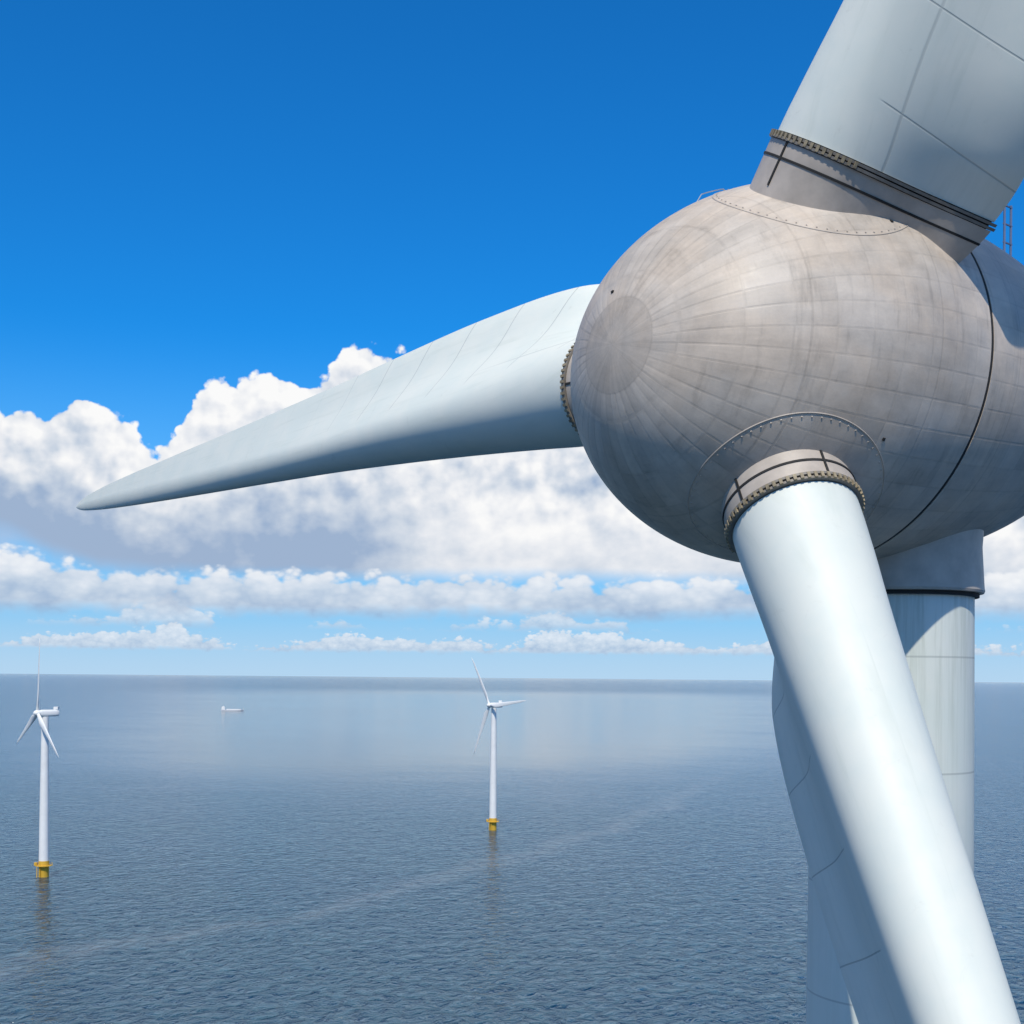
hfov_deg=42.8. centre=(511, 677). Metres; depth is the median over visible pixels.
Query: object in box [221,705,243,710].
cargo ship
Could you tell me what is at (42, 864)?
wind turbine
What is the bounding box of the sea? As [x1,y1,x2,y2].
[0,674,1023,1023]
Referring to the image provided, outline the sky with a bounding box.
[0,0,1023,682]
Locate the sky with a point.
(218, 217)
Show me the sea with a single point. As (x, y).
(306, 850)
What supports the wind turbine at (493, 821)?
in the sea
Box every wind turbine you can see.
[16,638,58,877]
[76,0,1023,1023]
[472,659,525,830]
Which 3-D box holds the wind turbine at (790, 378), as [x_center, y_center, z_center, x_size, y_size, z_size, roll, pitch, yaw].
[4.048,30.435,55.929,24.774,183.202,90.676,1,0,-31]

